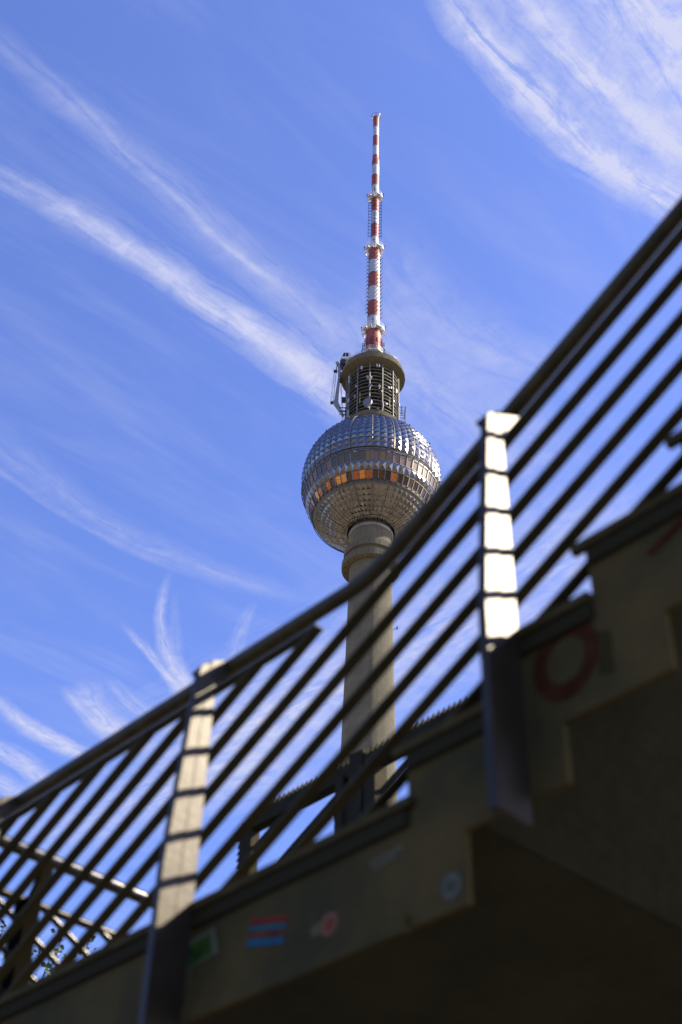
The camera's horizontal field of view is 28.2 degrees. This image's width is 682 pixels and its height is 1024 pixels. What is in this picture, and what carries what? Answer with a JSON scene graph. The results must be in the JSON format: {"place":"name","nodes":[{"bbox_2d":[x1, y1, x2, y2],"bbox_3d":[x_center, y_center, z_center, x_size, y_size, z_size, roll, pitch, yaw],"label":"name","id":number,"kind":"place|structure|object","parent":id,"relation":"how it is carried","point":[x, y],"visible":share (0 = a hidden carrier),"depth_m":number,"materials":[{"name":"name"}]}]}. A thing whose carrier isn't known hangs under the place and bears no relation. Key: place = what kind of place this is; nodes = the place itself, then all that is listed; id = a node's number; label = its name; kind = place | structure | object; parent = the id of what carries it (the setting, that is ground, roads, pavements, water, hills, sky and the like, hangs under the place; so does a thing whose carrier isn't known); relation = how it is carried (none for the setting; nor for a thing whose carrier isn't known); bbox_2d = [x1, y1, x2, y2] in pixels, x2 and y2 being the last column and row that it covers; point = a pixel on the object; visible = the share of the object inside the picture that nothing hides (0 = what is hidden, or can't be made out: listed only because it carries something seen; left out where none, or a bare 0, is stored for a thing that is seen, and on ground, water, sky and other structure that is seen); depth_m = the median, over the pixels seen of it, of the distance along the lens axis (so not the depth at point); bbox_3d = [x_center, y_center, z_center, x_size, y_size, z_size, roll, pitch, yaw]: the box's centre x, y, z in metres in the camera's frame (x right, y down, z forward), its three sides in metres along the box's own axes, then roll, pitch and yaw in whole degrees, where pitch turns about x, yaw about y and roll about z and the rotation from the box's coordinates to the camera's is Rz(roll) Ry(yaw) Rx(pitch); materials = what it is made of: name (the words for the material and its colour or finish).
{"place":"outdoors","nodes":[
{"label":"outdoors","id":0,"kind":"place"},
{"bbox_2d":[0,0,681,978],"label":"sky","id":1,"kind":"structure","parent":0,"point":[185,185],"materials":[{"name":"blue"}]},
{"label":"ground","id":2,"kind":"structure","parent":0,"visible":0},
{"bbox_2d":[301,112,441,804],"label":"television tower","id":3,"kind":"structure","parent":2,"relation":"on","point":[363,503],"depth_m":299.92,"materials":[{"name":"concrete"}]},
{"bbox_2d":[316,466,320,476],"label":"window","id":4,"kind":"structure","parent":3,"relation":"in","point":[318,469],"depth_m":302.03,"materials":[{"name":"grey glass"}]},
{"bbox_2d":[321,463,325,473],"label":"window","id":5,"kind":"structure","parent":3,"relation":"in","point":[323,468],"depth_m":301.11,"materials":[{"name":"grey glass"}]},
{"bbox_2d":[325,481,330,489],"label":"window","id":6,"kind":"structure","parent":3,"relation":"in","point":[327,483],"depth_m":299.21,"materials":[{"name":"orange glass"}]},
{"bbox_2d":[326,460,330,469],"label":"window","id":7,"kind":"structure","parent":3,"relation":"in","point":[328,463],"depth_m":300.23,"materials":[{"name":"grey glass"}]},
{"bbox_2d":[330,478,335,488],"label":"window","id":8,"kind":"structure","parent":3,"relation":"in","point":[332,481],"depth_m":298.48,"materials":[{"name":"brown glass"}]},
{"bbox_2d":[332,457,336,466],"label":"window","id":9,"kind":"structure","parent":3,"relation":"in","point":[334,460],"depth_m":299.57,"materials":[{"name":"grey glass"}]},
{"bbox_2d":[335,475,340,485],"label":"window","id":10,"kind":"structure","parent":3,"relation":"in","point":[338,481],"depth_m":297.82,"materials":[{"name":"orange glass"}]},
{"bbox_2d":[330,352,351,416],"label":"maintenance crane","id":11,"kind":"object","parent":3,"relation":"hanging from","point":[346,356],"visible":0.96,"depth_m":334.58,"materials":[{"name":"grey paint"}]},
{"bbox_2d":[338,454,343,464],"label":"window","id":12,"kind":"structure","parent":3,"relation":"in","point":[340,458],"depth_m":298.91,"materials":[{"name":"grey glass"}]},
{"bbox_2d":[341,473,346,482],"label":"window","id":13,"kind":"structure","parent":3,"relation":"in","point":[343,476],"depth_m":297.24,"materials":[{"name":"orange glass"}]},
{"bbox_2d":[344,453,349,462],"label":"window","id":14,"kind":"structure","parent":3,"relation":"in","point":[347,456],"depth_m":298.40,"materials":[{"name":"grey glass"}]},
{"bbox_2d":[347,472,351,481],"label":"window","id":15,"kind":"structure","parent":3,"relation":"in","point":[349,475],"depth_m":296.80,"materials":[{"name":"brown glass"}]},
{"bbox_2d":[351,451,356,460],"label":"window","id":16,"kind":"structure","parent":3,"relation":"in","point":[353,454],"depth_m":298.04,"materials":[{"name":"grey glass"}]},
{"bbox_2d":[353,470,358,479],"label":"window","id":17,"kind":"structure","parent":3,"relation":"in","point":[355,473],"depth_m":296.44,"materials":[{"name":"orange glass"}]},
{"bbox_2d":[358,450,363,459],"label":"window","id":18,"kind":"structure","parent":3,"relation":"in","point":[360,453],"depth_m":297.75,"materials":[{"name":"grey glass"}]},
{"bbox_2d":[359,470,364,478],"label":"window","id":19,"kind":"structure","parent":3,"relation":"in","point":[362,472],"depth_m":296.23,"materials":[{"name":"orange glass"}]},
{"bbox_2d":[366,470,370,477],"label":"window","id":20,"kind":"structure","parent":3,"relation":"in","point":[368,472],"depth_m":296.04,"materials":[{"name":"orange glass"}]},
{"bbox_2d":[366,450,371,459],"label":"window","id":21,"kind":"structure","parent":3,"relation":"in","point":[368,452],"depth_m":297.60,"materials":[{"name":"brown"}]},
{"bbox_2d":[372,470,377,478],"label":"window","id":22,"kind":"structure","parent":3,"relation":"in","point":[375,472],"depth_m":296.01,"materials":[{"name":"brown glass"}]},
{"bbox_2d":[373,450,378,459],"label":"window","id":23,"kind":"structure","parent":3,"relation":"in","point":[375,452],"depth_m":297.53,"materials":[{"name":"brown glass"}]},
{"bbox_2d":[379,470,384,478],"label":"window","id":24,"kind":"structure","parent":3,"relation":"in","point":[381,472],"depth_m":296.08,"materials":[{"name":"brown glass"}]},
{"bbox_2d":[380,451,385,460],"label":"window","id":25,"kind":"structure","parent":3,"relation":"in","point":[382,453],"depth_m":297.60,"materials":[{"name":"brown"}]},
{"bbox_2d":[385,471,390,479],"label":"window","id":26,"kind":"structure","parent":3,"relation":"in","point":[387,476],"depth_m":296.30,"materials":[{"name":"brown glass"}]},
{"bbox_2d":[387,452,392,461],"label":"window","id":27,"kind":"structure","parent":3,"relation":"in","point":[389,454],"depth_m":297.82,"materials":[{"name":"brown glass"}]},
{"bbox_2d":[391,472,396,482],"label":"window","id":28,"kind":"structure","parent":3,"relation":"in","point":[394,475],"depth_m":296.62,"materials":[{"name":"orange glass"}]},
{"bbox_2d":[394,453,399,463],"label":"window","id":29,"kind":"structure","parent":3,"relation":"in","point":[397,456],"depth_m":298.18,"materials":[{"name":"grey glass"}]},
{"bbox_2d":[397,474,402,484],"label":"window","id":30,"kind":"structure","parent":3,"relation":"in","point":[400,477],"depth_m":297.02,"materials":[{"name":"brown glass"}]},
{"bbox_2d":[400,455,406,465],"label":"window","id":31,"kind":"structure","parent":3,"relation":"in","point":[403,459],"depth_m":298.62,"materials":[{"name":"grey glass"}]},
{"bbox_2d":[403,476,408,485],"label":"window","id":32,"kind":"structure","parent":3,"relation":"in","point":[405,481],"depth_m":297.53,"materials":[{"name":"brown glass"}]},
{"bbox_2d":[407,458,412,467],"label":"window","id":33,"kind":"structure","parent":3,"relation":"in","point":[409,462],"depth_m":299.21,"materials":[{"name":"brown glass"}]},
{"bbox_2d":[408,479,413,487],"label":"window","id":34,"kind":"structure","parent":3,"relation":"in","point":[410,484],"depth_m":298.18,"materials":[{"name":"brown glass"}]},
{"bbox_2d":[413,461,417,471],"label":"window","id":35,"kind":"structure","parent":3,"relation":"in","point":[415,465],"depth_m":299.86,"materials":[{"name":"white glass"}]},
{"bbox_2d":[413,482,417,491],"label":"window","id":36,"kind":"structure","parent":3,"relation":"in","point":[415,486],"depth_m":298.84,"materials":[{"name":"brown glass"}]},
{"bbox_2d":[417,485,421,495],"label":"window","id":37,"kind":"structure","parent":3,"relation":"in","point":[419,488],"depth_m":299.57,"materials":[{"name":"brown"}]},
{"bbox_2d":[418,464,422,474],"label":"window","id":38,"kind":"structure","parent":3,"relation":"in","point":[420,469],"depth_m":300.71,"materials":[{"name":"white glass"}]},
{"bbox_2d":[423,468,427,478],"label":"window","id":39,"kind":"structure","parent":3,"relation":"in","point":[425,470],"depth_m":301.59,"materials":[{"name":"white glass"}]},
{"label":"pavement","id":40,"kind":"structure","parent":0,"visible":0},
{"bbox_2d":[0,920,96,982],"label":"linden tree","id":41,"kind":"object","parent":40,"relation":"on","point":[49,965],"visible":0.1,"depth_m":27.95,"materials":[{"name":"green plant"}]},
{"bbox_2d":[0,428,681,1023],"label":"footbridge stair","id":42,"kind":"object","parent":40,"relation":"on","point":[566,908],"visible":0.91,"depth_m":4.12,"materials":[{"name":"concrete"}]},
{"bbox_2d":[0,835,152,996],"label":"landing railing","id":43,"kind":"object","parent":42,"relation":"on","point":[115,886],"visible":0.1,"depth_m":6.39,"materials":[{"name":"metal"}]},
{"bbox_2d":[187,927,217,970],"bbox_3d":[-0.461,1.446,4.501,0.005,0.113,0.175,33,-50,-30],"label":"sticker","id":44,"kind":"object","parent":42,"relation":"attached to","point":[202,947],"visible":1,"depth_m":4.50,"materials":[{"name":"green paper"}]},
{"bbox_2d":[247,915,287,947],"bbox_3d":[-0.233,1.322,4.286,0.004,0.134,0.192,33,-50,-30],"label":"sticker","id":45,"kind":"object","parent":42,"relation":"attached to","point":[263,934],"visible":1,"depth_m":4.28,"materials":[{"name":"blue paper"}]},
{"bbox_2d":[311,912,338,936],"bbox_3d":[-0.050,1.246,4.090,0.006,0.074,0.119,33,-50,-30],"label":"sticker","id":46,"kind":"object","parent":42,"relation":"attached to","point":[327,926],"visible":1,"depth_m":4.08,"materials":[{"name":"paper"}]},
{"bbox_2d":[0,196,681,1023],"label":"stair railing","id":47,"kind":"object","parent":42,"relation":"on","point":[496,600],"visible":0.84,"depth_m":4.60,"materials":[{"name":"metal"}]},
{"bbox_2d":[235,696,482,874],"bbox_3d":[1.721,3.905,7.523,1.200,7.394,7.300,33,-50,-30],"label":"spiked railing","id":48,"kind":"object","parent":42,"relation":"on","point":[367,794],"visible":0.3,"depth_m":10.79,"materials":[{"name":"metal"}]},
{"bbox_2d":[370,844,403,872],"bbox_3d":[0.136,1.029,4.024,0.003,0.048,0.140,33,-50,-30],"label":"sticker","id":49,"kind":"object","parent":42,"relation":"attached to","point":[393,852],"visible":1,"depth_m":4.03,"materials":[{"name":"grey paper"}]},
{"bbox_2d":[441,872,461,900],"bbox_3d":[0.306,1.037,3.767,0.005,0.080,0.076,33,-50,-30],"label":"sticker","id":50,"kind":"object","parent":42,"relation":"attached to","point":[451,886],"visible":1,"depth_m":3.76,"materials":[{"name":"white paper"}]}
]}

